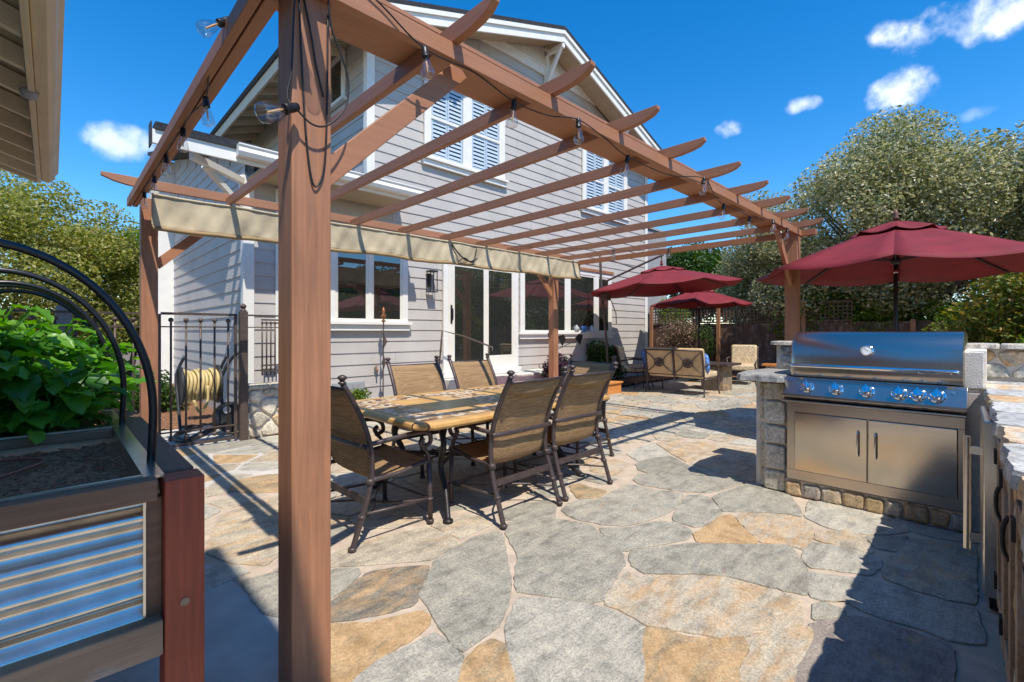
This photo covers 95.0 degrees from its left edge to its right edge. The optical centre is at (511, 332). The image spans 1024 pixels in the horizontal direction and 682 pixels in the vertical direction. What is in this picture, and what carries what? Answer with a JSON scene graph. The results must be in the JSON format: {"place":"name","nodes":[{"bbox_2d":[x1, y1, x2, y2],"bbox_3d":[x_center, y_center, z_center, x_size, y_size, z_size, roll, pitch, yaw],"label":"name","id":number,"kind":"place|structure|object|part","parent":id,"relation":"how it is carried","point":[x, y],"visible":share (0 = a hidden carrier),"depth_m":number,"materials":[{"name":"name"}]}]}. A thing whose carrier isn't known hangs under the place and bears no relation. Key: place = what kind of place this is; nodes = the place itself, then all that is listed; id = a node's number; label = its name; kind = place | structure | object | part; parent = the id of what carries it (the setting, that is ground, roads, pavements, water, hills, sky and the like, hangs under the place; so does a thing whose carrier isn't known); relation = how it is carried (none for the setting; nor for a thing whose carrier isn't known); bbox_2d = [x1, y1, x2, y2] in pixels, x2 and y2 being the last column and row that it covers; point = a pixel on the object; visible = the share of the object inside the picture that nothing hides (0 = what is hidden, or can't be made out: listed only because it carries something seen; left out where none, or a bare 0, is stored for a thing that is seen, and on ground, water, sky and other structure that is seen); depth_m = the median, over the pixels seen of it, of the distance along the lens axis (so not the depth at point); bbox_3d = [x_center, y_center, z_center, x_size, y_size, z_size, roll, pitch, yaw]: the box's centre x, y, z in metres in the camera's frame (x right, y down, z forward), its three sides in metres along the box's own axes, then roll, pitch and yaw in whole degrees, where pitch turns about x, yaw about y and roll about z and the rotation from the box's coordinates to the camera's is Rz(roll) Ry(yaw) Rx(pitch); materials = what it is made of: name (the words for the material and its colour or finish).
{"place":"outdoors","nodes":[
{"label":"outdoors","id":0,"kind":"place"},
{"bbox_2d":[136,384,212,428],"bbox_3d":[-7.780,1.169,6.797,5.400,0.280,5.400,0,0,-44],"label":"side bed","id":1,"kind":"object","parent":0,"point":[193,416],"visible":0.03,"depth_m":6.91,"materials":[{"name":"brown soil"}]},
{"bbox_2d":[127,369,190,410],"bbox_3d":[-5.627,0.989,7.427,0.965,0.877,1.189,0,0,-44],"label":"bedding shrub","id":2,"kind":"object","parent":1,"relation":"on","point":[165,393],"visible":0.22,"depth_m":7.23,"materials":[{"name":"green plant"}]},
{"bbox_2d":[161,425,277,487],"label":"side path","id":3,"kind":"structure","parent":0,"point":[220,434],"depth_m":5.05,"materials":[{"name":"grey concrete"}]},
{"bbox_2d":[1,306,138,409],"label":"iron fence","id":4,"kind":"object","parent":3,"relation":"on","point":[63,316],"visible":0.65,"depth_m":4.61,"materials":[{"name":"black metal"}]},
{"bbox_2d":[173,352,237,442],"bbox_3d":[-3.821,0.774,5.956,0.857,1.037,0.954,0,0,-44],"label":"hose reel","id":5,"kind":"object","parent":3,"relation":"on","point":[193,389],"visible":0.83,"depth_m":5.89,"materials":[{"name":"black"}]},
{"bbox_2d":[93,564,352,681],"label":"concrete path","id":6,"kind":"structure","parent":0,"point":[241,637],"depth_m":1.95,"materials":[{"name":"grey concrete"}]},
{"bbox_2d":[0,0,64,182],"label":"roof eave","id":7,"kind":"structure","parent":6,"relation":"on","point":[31,45],"depth_m":2.85,"materials":[{"name":"beige wood"}]},
{"bbox_2d":[0,239,204,681],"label":"raised planter","id":8,"kind":"object","parent":6,"relation":"on","point":[102,549],"visible":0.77,"depth_m":1.26,"materials":[{"name":"brown metal"}]},
{"bbox_2d":[0,457,45,478],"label":"drip tube","id":9,"kind":"object","parent":8,"relation":"on","point":[42,461],"visible":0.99,"depth_m":1.56,"materials":[{"name":"black plastic"}]},
{"bbox_2d":[5,320,47,340],"bbox_3d":[-2.439,0.189,2.079,0.558,0.546,0.492,0,0,-19],"label":"leafy vegetable","id":10,"kind":"object","parent":8,"relation":"on","point":[21,325],"visible":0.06,"depth_m":2.18,"materials":[{"name":"green plant"}]},
{"bbox_2d":[0,303,61,373],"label":"leafy vegetable","id":11,"kind":"object","parent":8,"relation":"on","point":[10,326],"visible":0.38,"depth_m":1.94,"materials":[{"name":"green plant"}]},
{"bbox_2d":[20,320,47,334],"bbox_3d":[-2.642,0.198,2.356,0.546,0.526,0.591,0,0,-44],"label":"leafy vegetable","id":12,"kind":"object","parent":8,"relation":"on","point":[32,322],"visible":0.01,"depth_m":2.39,"materials":[{"name":"green plant"}]},
{"bbox_2d":[0,350,71,435],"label":"leafy vegetable","id":13,"kind":"object","parent":8,"relation":"on","point":[23,394],"visible":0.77,"depth_m":1.77,"materials":[{"name":"green plant"}]},
{"bbox_2d":[0,329,78,388],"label":"leafy vegetable","id":14,"kind":"object","parent":8,"relation":"on","point":[52,337],"visible":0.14,"depth_m":2.04,"materials":[{"name":"green plant"}]},
{"bbox_2d":[0,336,97,434],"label":"leafy vegetable","id":15,"kind":"object","parent":8,"relation":"on","point":[46,348],"visible":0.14,"depth_m":2.10,"materials":[{"name":"green plant"}]},
{"bbox_2d":[16,318,109,355],"bbox_3d":[-2.428,0.188,2.455,0.543,0.547,0.578,0,0,-44],"label":"leafy vegetable","id":16,"kind":"object","parent":8,"relation":"on","point":[86,329],"visible":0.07,"depth_m":2.44,"materials":[{"name":"green plant"}]},
{"bbox_2d":[0,383,136,444],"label":"leafy vegetable","id":17,"kind":"object","parent":8,"relation":"on","point":[78,405],"visible":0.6,"depth_m":1.86,"materials":[{"name":"green plant"}]},
{"bbox_2d":[0,361,156,435],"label":"leafy vegetable","id":18,"kind":"object","parent":8,"relation":"on","point":[74,378],"visible":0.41,"depth_m":2.00,"materials":[{"name":"green plant"}]},
{"bbox_2d":[41,335,153,421],"bbox_3d":[-2.148,0.238,2.376,0.538,0.448,0.540,0,0,-44],"label":"leafy vegetable","id":19,"kind":"object","parent":8,"relation":"on","point":[87,359],"visible":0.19,"depth_m":2.38,"materials":[{"name":"green plant"}]},
{"bbox_2d":[74,340,131,367],"bbox_3d":[-2.550,0.235,2.709,0.476,0.453,0.532,0,0,14],"label":"leafy vegetable","id":20,"kind":"object","parent":8,"relation":"on","point":[92,345],"visible":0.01,"depth_m":2.81,"materials":[{"name":"green plant"}]},
{"bbox_2d":[122,352,736,438],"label":"ground","id":21,"kind":"structure","parent":0,"point":[127,357],"depth_m":14.09,"materials":[{"name":"brown soil"}]},
{"bbox_2d":[0,169,138,361],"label":"round tree","id":22,"kind":"object","parent":21,"relation":"on","point":[23,222],"visible":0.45,"depth_m":10.91,"materials":[{"name":"green plant"}]},
{"bbox_2d":[60,221,138,376],"bbox_3d":[-11.490,-1.090,14.559,3.899,4.971,3.840,0,0,-44],"label":"round tree","id":23,"kind":"object","parent":21,"relation":"on","point":[129,373],"visible":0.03,"depth_m":13.61,"materials":[{"name":"green plant"}]},
{"bbox_2d":[147,0,661,408],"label":"house","id":24,"kind":"structure","parent":21,"relation":"on","point":[505,315],"depth_m":8.71,"materials":[{"name":"paint"}]},
{"bbox_2d":[331,50,346,111],"bbox_3d":[-3.306,-4.400,8.451,0.086,0.860,1.300,0,0,-44],"label":"window","id":25,"kind":"structure","parent":24,"relation":"in","point":[338,73],"depth_m":8.22,"materials":[{"name":"white paint"}]},
{"bbox_2d":[331,252,412,330],"bbox_3d":[-2.251,-0.737,7.499,1.480,1.425,0.104,0,0,-44],"label":"window","id":26,"kind":"structure","parent":24,"relation":"in","point":[362,285],"depth_m":7.48,"materials":[{"name":"white paint"}]},
{"bbox_2d":[422,78,508,187],"bbox_3d":[-0.830,-3.802,8.892,2.060,1.695,0.104,0,0,-44],"label":"window","id":27,"kind":"structure","parent":24,"relation":"in","point":[485,149],"depth_m":8.83,"materials":[{"name":"white paint"}]},
{"bbox_2d":[442,264,521,376],"bbox_3d":[-0.544,-0.315,9.157,1.980,2.270,0.124,0,0,-44],"label":"sliding door","id":28,"kind":"structure","parent":24,"relation":"in","point":[481,305],"depth_m":9.09,"materials":[{"name":"white paint"}]},
{"bbox_2d":[518,267,614,338],"bbox_3d":[1.399,-0.713,11.075,3.520,1.715,0.104,0,0,-44],"label":"window","id":29,"kind":"structure","parent":24,"relation":"in","point":[576,304],"depth_m":10.99,"materials":[{"name":"white paint"}]},
{"bbox_2d":[574,325,579,331],"bbox_3d":[1.547,-0.090,11.210,0.140,0.170,0.136,0,0,-44],"label":"sill pot","id":30,"kind":"object","parent":24,"relation":"on","point":[576,328],"visible":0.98,"depth_m":11.16,"materials":[{"name":"white ceramic"}]},
{"bbox_2d":[581,149,629,224],"bbox_3d":[2.442,-3.788,12.097,2.100,1.725,0.104,0,0,-44],"label":"window","id":31,"kind":"structure","parent":24,"relation":"in","point":[590,161],"depth_m":12.00,"materials":[{"name":"white paint"}]},
{"bbox_2d":[541,353,568,385],"bbox_3d":[0.900,0.877,9.233,0.715,0.969,0.741,0,0,-14],"label":"flowering shrub","id":32,"kind":"object","parent":21,"relation":"on","point":[562,360],"visible":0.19,"depth_m":9.11,"materials":[{"name":"purple plant"}]},
{"bbox_2d":[648,228,665,346],"bbox_3d":[4.040,-1.090,15.788,3.130,4.880,1.000,0,0,-44],"label":"chimney","id":33,"kind":"object","parent":21,"relation":"on","point":[654,264],"depth_m":15.95,"materials":[{"name":"grey paint"}]},
{"bbox_2d":[656,299,691,323],"bbox_3d":[5.321,0.164,16.448,1.755,2.740,2.089,0,0,-44],"label":"shrub","id":34,"kind":"object","parent":21,"relation":"on","point":[673,313],"visible":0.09,"depth_m":15.91,"materials":[{"name":"green plant"}]},
{"bbox_2d":[666,241,742,323],"bbox_3d":[8.257,-1.416,20.689,3.583,5.589,4.440,0,0,-16],"label":"evergreen tree","id":35,"kind":"object","parent":21,"relation":"on","point":[705,260],"visible":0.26,"depth_m":20.03,"materials":[{"name":"green plant"}]},
{"bbox_2d":[711,283,765,320],"bbox_3d":[10.325,-0.865,20.214,3.283,4.516,3.473,0,0,-44],"label":"evergreen tree","id":36,"kind":"object","parent":21,"relation":"on","point":[727,308],"visible":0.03,"depth_m":20.07,"materials":[{"name":"green plant"}]},
{"bbox_2d":[712,231,833,322],"bbox_3d":[9.094,-1.077,15.200,5.123,4.930,4.806,0,0,-9],"label":"olive tree","id":37,"kind":"object","parent":21,"relation":"on","point":[740,289],"visible":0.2,"depth_m":15.10,"materials":[{"name":"green plant"}]},
{"bbox_2d":[766,287,860,339],"bbox_3d":[8.189,0.041,12.682,1.909,2.527,2.403,0,0,-44],"label":"shrub","id":38,"kind":"object","parent":21,"relation":"on","point":[822,308],"visible":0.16,"depth_m":12.23,"materials":[{"name":"green plant"}]},
{"bbox_2d":[828,292,911,330],"bbox_3d":[9.184,0.243,11.905,2.168,2.594,1.999,0,0,1],"label":"shrub","id":39,"kind":"object","parent":21,"relation":"on","point":[868,317],"visible":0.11,"depth_m":11.46,"materials":[{"name":"green plant"}]},
{"bbox_2d":[719,104,1023,320],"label":"olive tree","id":40,"kind":"object","parent":21,"relation":"on","point":[889,175],"visible":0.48,"depth_m":10.54,"materials":[{"name":"green plant"}]},
{"bbox_2d":[906,296,997,330],"bbox_3d":[10.092,0.300,10.860,1.900,2.277,2.320,0,0,-44],"label":"shrub","id":41,"kind":"object","parent":21,"relation":"on","point":[936,316],"visible":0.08,"depth_m":10.66,"materials":[{"name":"green plant"}]},
{"bbox_2d":[921,272,1023,345],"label":"shrub","id":42,"kind":"object","parent":21,"relation":"on","point":[1005,301],"visible":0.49,"depth_m":6.97,"materials":[{"name":"green plant"}]},
{"bbox_2d":[939,120,1023,290],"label":"olive tree","id":43,"kind":"object","parent":21,"relation":"on","point":[1018,237],"visible":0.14,"depth_m":10.23,"materials":[{"name":"green plant"}]},
{"bbox_2d":[1014,335,1023,343],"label":"shrub","id":44,"kind":"object","parent":21,"relation":"on","point":[1018,341],"visible":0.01,"depth_m":6.35,"materials":[{"name":"green plant"}]},
{"bbox_2d":[0,0,1023,323],"label":"sky","id":45,"kind":"structure","parent":0,"point":[770,87],"materials":[{"name":"blue"}]},
{"bbox_2d":[177,377,1006,681],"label":"patio paving","id":46,"kind":"structure","parent":0,"point":[571,631],"depth_m":2.53,"materials":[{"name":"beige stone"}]},
{"bbox_2d":[158,304,247,447],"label":"iron gate","id":47,"kind":"structure","parent":46,"relation":"on","point":[242,373],"depth_m":5.46,"materials":[{"name":"black metal"}]},
{"bbox_2d":[248,381,277,438],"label":"stone retaining wall","id":48,"kind":"structure","parent":46,"relation":"on","point":[262,409],"depth_m":5.82,"materials":[{"name":"beige stone"}]},
{"bbox_2d":[248,314,277,375],"bbox_3d":[-3.058,0.172,6.037,0.760,0.775,0.325,0,0,-44],"label":"iron guard rail","id":49,"kind":"object","parent":48,"relation":"on","point":[270,364],"visible":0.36,"depth_m":6.10,"materials":[{"name":"black metal"}]},
{"bbox_2d":[331,375,433,552],"bbox_3d":[-0.980,0.771,3.154,0.691,1.045,0.683,0,0,43],"label":"dining chair","id":50,"kind":"object","parent":46,"relation":"on","point":[353,449],"visible":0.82,"depth_m":3.02,"materials":[{"name":"brown metal"}]},
{"bbox_2d":[385,355,475,478],"bbox_3d":[-0.802,0.771,4.593,0.691,1.045,0.683,0,0,-43],"label":"dining chair","id":51,"kind":"object","parent":46,"relation":"on","point":[406,379],"visible":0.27,"depth_m":4.72,"materials":[{"name":"beige fabric"}]},
{"bbox_2d":[100,0,823,681],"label":"pergola","id":52,"kind":"object","parent":46,"relation":"on","point":[302,208],"visible":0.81,"depth_m":2.13,"materials":[{"name":"paint"}]},
{"bbox_2d":[141,16,227,208],"bbox_3d":[-1.999,-1.171,2.759,0.200,0.265,3.420,0,0,-44],"label":"string light","id":53,"kind":"object","parent":52,"relation":"hanging from","point":[220,22],"visible":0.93,"depth_m":2.62,"materials":[{"name":"black plastic"}]},
{"bbox_2d":[254,0,349,187],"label":"string light","id":54,"kind":"object","parent":52,"relation":"hanging from","point":[289,108],"visible":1,"depth_m":1.65,"materials":[{"name":"black rubber"}]},
{"bbox_2d":[151,193,581,279],"bbox_3d":[-1.019,-1.089,6.300,6.090,0.344,0.106,0,0,-43],"label":"canvas valance","id":55,"kind":"object","parent":52,"relation":"hanging from","point":[171,214],"visible":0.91,"depth_m":5.57,"materials":[{"name":"beige fabric"}]},
{"bbox_2d":[375,0,789,237],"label":"string light","id":56,"kind":"object","parent":52,"relation":"hanging from","point":[426,56],"visible":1,"depth_m":2.47,"materials":[{"name":"black rubber"}]},
{"bbox_2d":[503,187,1023,257],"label":"string light","id":57,"kind":"object","parent":52,"relation":"hanging from","point":[669,251],"visible":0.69,"depth_m":7.11,"materials":[{"name":"black plastic"}]},
{"bbox_2d":[447,353,497,445],"bbox_3d":[-0.268,0.771,5.159,0.683,1.045,0.691,0,0,44],"label":"dining chair","id":58,"kind":"object","parent":46,"relation":"on","point":[473,373],"visible":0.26,"depth_m":5.28,"materials":[{"name":"beige fabric"}]},
{"bbox_2d":[356,384,609,523],"bbox_3d":[-0.256,0.938,4.062,2.119,0.740,1.319,0,0,-44],"label":"dining table","id":59,"kind":"object","parent":46,"relation":"on","point":[440,411],"visible":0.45,"depth_m":3.49,"materials":[{"name":"stone"}]},
{"bbox_2d":[448,366,567,528],"bbox_3d":[-0.033,0.771,3.492,0.683,1.045,0.691,0,0,44],"label":"dining chair","id":60,"kind":"object","parent":46,"relation":"on","point":[520,423],"visible":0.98,"depth_m":3.37,"materials":[{"name":"brown fabric"}]},
{"bbox_2d":[444,369,622,394],"bbox_3d":[0.458,1.050,9.178,4.000,0.500,1.430,0,0,-44],"label":"landing","id":61,"kind":"object","parent":46,"relation":"on","point":[614,387],"depth_m":9.12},
{"bbox_2d":[439,330,492,363],"bbox_3d":[-0.823,0.383,8.518,1.036,0.842,0.238,0,0,-28],"label":"handrail","id":62,"kind":"object","parent":61,"relation":"on","point":[461,336],"visible":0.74,"depth_m":8.35,"materials":[{"name":"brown metal"}]},
{"bbox_2d":[548,333,582,348],"bbox_3d":[1.206,0.658,10.411,1.224,1.287,0.062,0,0,-42],"label":"leaf trellis","id":63,"kind":"object","parent":61,"relation":"on","point":[562,338],"visible":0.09,"depth_m":10.37,"materials":[{"name":"black metal"}]},
{"bbox_2d":[513,362,618,500],"bbox_3d":[0.452,0.771,4.010,0.691,1.045,0.683,0,0,-43],"label":"dining chair","id":64,"kind":"object","parent":46,"relation":"on","point":[575,416],"visible":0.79,"depth_m":3.86,"materials":[{"name":"brown fabric"}]},
{"bbox_2d":[532,354,616,466],"bbox_3d":[0.661,0.771,4.959,0.683,1.045,0.691,0,0,-44],"label":"dining chair","id":65,"kind":"object","parent":46,"relation":"on","point":[582,367],"visible":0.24,"depth_m":4.95,"materials":[{"name":"brown metal"}]},
{"bbox_2d":[613,345,653,386],"bbox_3d":[2.937,0.812,11.394,0.897,0.975,0.724,0,0,5],"label":"lounge chair","id":66,"kind":"object","parent":46,"relation":"on","point":[620,353],"visible":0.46,"depth_m":11.13,"materials":[{"name":"grey metal"}]},
{"bbox_2d":[630,366,649,389],"bbox_3d":[2.973,1.048,10.683,0.540,0.503,0.540,0,0,-44],"label":"side table","id":67,"kind":"object","parent":46,"relation":"on","point":[639,367],"visible":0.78,"depth_m":10.66,"materials":[{"name":"brown metal"}]},
{"bbox_2d":[591,254,742,386],"bbox_3d":[3.339,-0.272,10.481,3.069,3.119,3.069,0,0,-33],"label":"patio umbrella","id":68,"kind":"object","parent":46,"relation":"on","point":[661,280],"visible":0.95,"depth_m":10.81,"materials":[{"name":"red fabric"}]},
{"bbox_2d":[644,347,720,397],"bbox_3d":[3.608,0.812,10.002,1.344,0.975,0.897,0,0,44],"label":"loveseat","id":69,"kind":"object","parent":46,"relation":"on","point":[678,362],"visible":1,"depth_m":9.70,"materials":[{"name":"beige fabric"}]},
{"bbox_2d":[641,349,647,365],"bbox_3d":[3.154,0.620,11.098,0.150,0.440,0.440,-15,-4,16],"label":"throw pillow","id":70,"kind":"object","parent":69,"relation":"on","point":[643,356],"visible":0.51,"depth_m":10.92,"materials":[{"name":"blue fabric"}]},
{"bbox_2d":[704,353,709,373],"bbox_3d":[3.889,0.640,9.634,0.150,0.440,0.440,-6,2,-16],"label":"throw pillow","id":71,"kind":"object","parent":69,"relation":"on","point":[707,369],"visible":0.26,"depth_m":9.44,"materials":[{"name":"blue fabric"}]},
{"bbox_2d":[623,382,752,431],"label":"fallen leaves","id":72,"kind":"object","parent":46,"relation":"on","point":[677,401],"visible":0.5,"depth_m":8.85,"materials":[{"name":"brown plant"}]},
{"bbox_2d":[650,290,752,381],"bbox_3d":[4.935,-0.010,12.395,2.447,2.620,2.447,0,0,-44],"label":"patio umbrella","id":73,"kind":"object","parent":46,"relation":"on","point":[699,300],"visible":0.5,"depth_m":12.03,"materials":[{"name":"red fabric"}]},
{"bbox_2d":[701,361,740,390],"bbox_3d":[4.635,0.995,10.630,0.800,0.610,0.800,0,0,-44],"label":"fire table","id":74,"kind":"object","parent":46,"relation":"on","point":[725,376],"visible":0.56,"depth_m":10.41,"materials":[{"name":"stone"}]},
{"bbox_2d":[726,345,758,384],"bbox_3d":[5.800,0.812,11.787,0.724,0.975,0.897,0,0,31],"label":"lounge chair","id":75,"kind":"object","parent":46,"relation":"on","point":[746,357],"visible":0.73,"depth_m":11.92,"materials":[{"name":"beige fabric"}]},
{"bbox_2d":[762,363,776,368],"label":"stone seat wall","id":76,"kind":"structure","parent":46,"relation":"on","point":[771,365],"depth_m":11.84,"materials":[{"name":"stone"}]},
{"bbox_2d":[737,341,1023,531],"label":"stone island","id":77,"kind":"structure","parent":46,"relation":"on","point":[986,362],"depth_m":3.42,"materials":[{"name":"grey stone"}]},
{"bbox_2d":[782,331,967,511],"bbox_3d":[2.759,0.578,3.583,0.802,1.168,1.051,0,0,-44],"label":"gas grill","id":78,"kind":"object","parent":77,"relation":"in","point":[880,413],"visible":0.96,"depth_m":3.33,"materials":[{"name":"silver metal"}]},
{"bbox_2d":[795,412,866,481],"bbox_3d":[2.387,0.856,3.534,0.056,0.449,0.459,0,0,-44],"label":"door","id":79,"kind":"structure","parent":78,"relation":"in","point":[835,446],"depth_m":3.53,"materials":[{"name":"silver metal"}]},
{"bbox_2d":[868,420,956,498],"bbox_3d":[2.715,0.856,3.199,0.056,0.449,0.465,0,0,-44],"label":"door","id":80,"kind":"structure","parent":78,"relation":"in","point":[918,458],"depth_m":3.19,"materials":[{"name":"silver metal"}]},
{"bbox_2d":[756,209,1023,330],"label":"patio umbrella","id":81,"kind":"object","parent":46,"relation":"on","point":[895,252],"visible":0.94,"depth_m":5.34,"materials":[{"name":"red fabric"}]},
{"bbox_2d":[983,381,1023,681],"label":"stone counter","id":82,"kind":"object","parent":46,"relation":"on","point":[1004,401],"visible":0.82,"depth_m":1.49,"materials":[{"name":"grey stone"}]},
{"bbox_2d":[963,406,998,610],"bbox_3d":[2.426,0.852,2.411,0.640,0.873,0.140,0,0,-44],"label":"outdoor refrigerator","id":83,"kind":"object","parent":82,"relation":"in","point":[986,538],"visible":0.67,"depth_m":2.19,"materials":[{"name":"silver metal"}]},
{"bbox_3d":[2.443,0.823,2.393,0.070,0.815,0.642,0,0,44],"label":"door","id":84,"kind":"part","parent":83,"relation":"part of","materials":[{"name":"silver metal"}]},
{"bbox_2d":[993,438,1001,641],"bbox_3d":[1.991,0.820,1.904,0.410,0.720,0.055,0,0,-44],"label":"cabinet door","id":85,"kind":"structure","parent":82,"relation":"in","point":[997,498],"depth_m":2.00,"materials":[{"name":"brown wood"}]},
{"bbox_2d":[998,463,1014,681],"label":"cabinet door","id":86,"kind":"structure","parent":82,"relation":"in","point":[1006,620],"depth_m":1.49,"materials":[{"name":"black metal"}]},
{"bbox_2d":[1009,499,1023,681],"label":"cabinet door","id":87,"kind":"structure","parent":82,"relation":"in","point":[1016,526],"depth_m":1.25,"materials":[{"name":"brown wood"}]},
{"bbox_2d":[1022,566,1023,600],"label":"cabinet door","id":88,"kind":"structure","parent":82,"relation":"in","point":[1022,566],"depth_m":1.01,"materials":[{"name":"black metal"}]},
{"bbox_2d":[614,373,677,383],"bbox_3d":[2.059,1.177,14.688,4.700,0.204,5.900,0,0,-44],"label":"bed","id":89,"kind":"object","parent":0,"point":[630,380],"visible":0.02,"depth_m":12.46,"materials":[{"name":"plant"}]},
{"bbox_2d":[586,340,627,379],"bbox_3d":[2.268,0.754,11.495,1.082,1.145,1.155,0,0,-2],"label":"bedding shrub","id":90,"kind":"object","parent":89,"relation":"on","point":[599,350],"visible":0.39,"depth_m":11.36,"materials":[{"name":"green plant"}]},
{"bbox_2d":[656,318,703,347],"bbox_3d":[5.209,0.120,14.553,0.879,1.124,1.452,0,0,-44],"label":"flowering shrub","id":91,"kind":"object","parent":89,"relation":"on","point":[678,332],"visible":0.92,"depth_m":14.51,"materials":[{"name":"pink plant"}]},
{"bbox_2d":[649,300,1016,373],"bbox_3d":[8.747,0.230,11.320,0.140,2.140,11.929,0,0,-44],"label":"board fence","id":92,"kind":"object","parent":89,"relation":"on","point":[761,336],"visible":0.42,"depth_m":13.34,"materials":[{"name":"brown wood"}]},
{"bbox_2d":[694,325,717,357],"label":"flowering shrub","id":93,"kind":"object","parent":92,"relation":"attached to","point":[707,349],"visible":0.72,"depth_m":13.93,"materials":[{"name":"green plant"}]},
{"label":"mulch bed","id":94,"kind":"structure","parent":0,"visible":0},
{"bbox_2d":[350,388,371,399],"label":"seedling","id":95,"kind":"object","parent":94,"relation":"on","point":[358,394],"visible":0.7,"depth_m":7.07,"materials":[{"name":"green plant"}]},
{"bbox_2d":[381,307,386,396],"bbox_3d":[-2.035,0.390,7.414,0.100,1.580,0.086,0,0,-44],"label":"garden stake","id":96,"kind":"object","parent":94,"relation":"in","point":[383,317],"visible":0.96,"depth_m":7.40,"materials":[{"name":"brown metal"}]}
]}

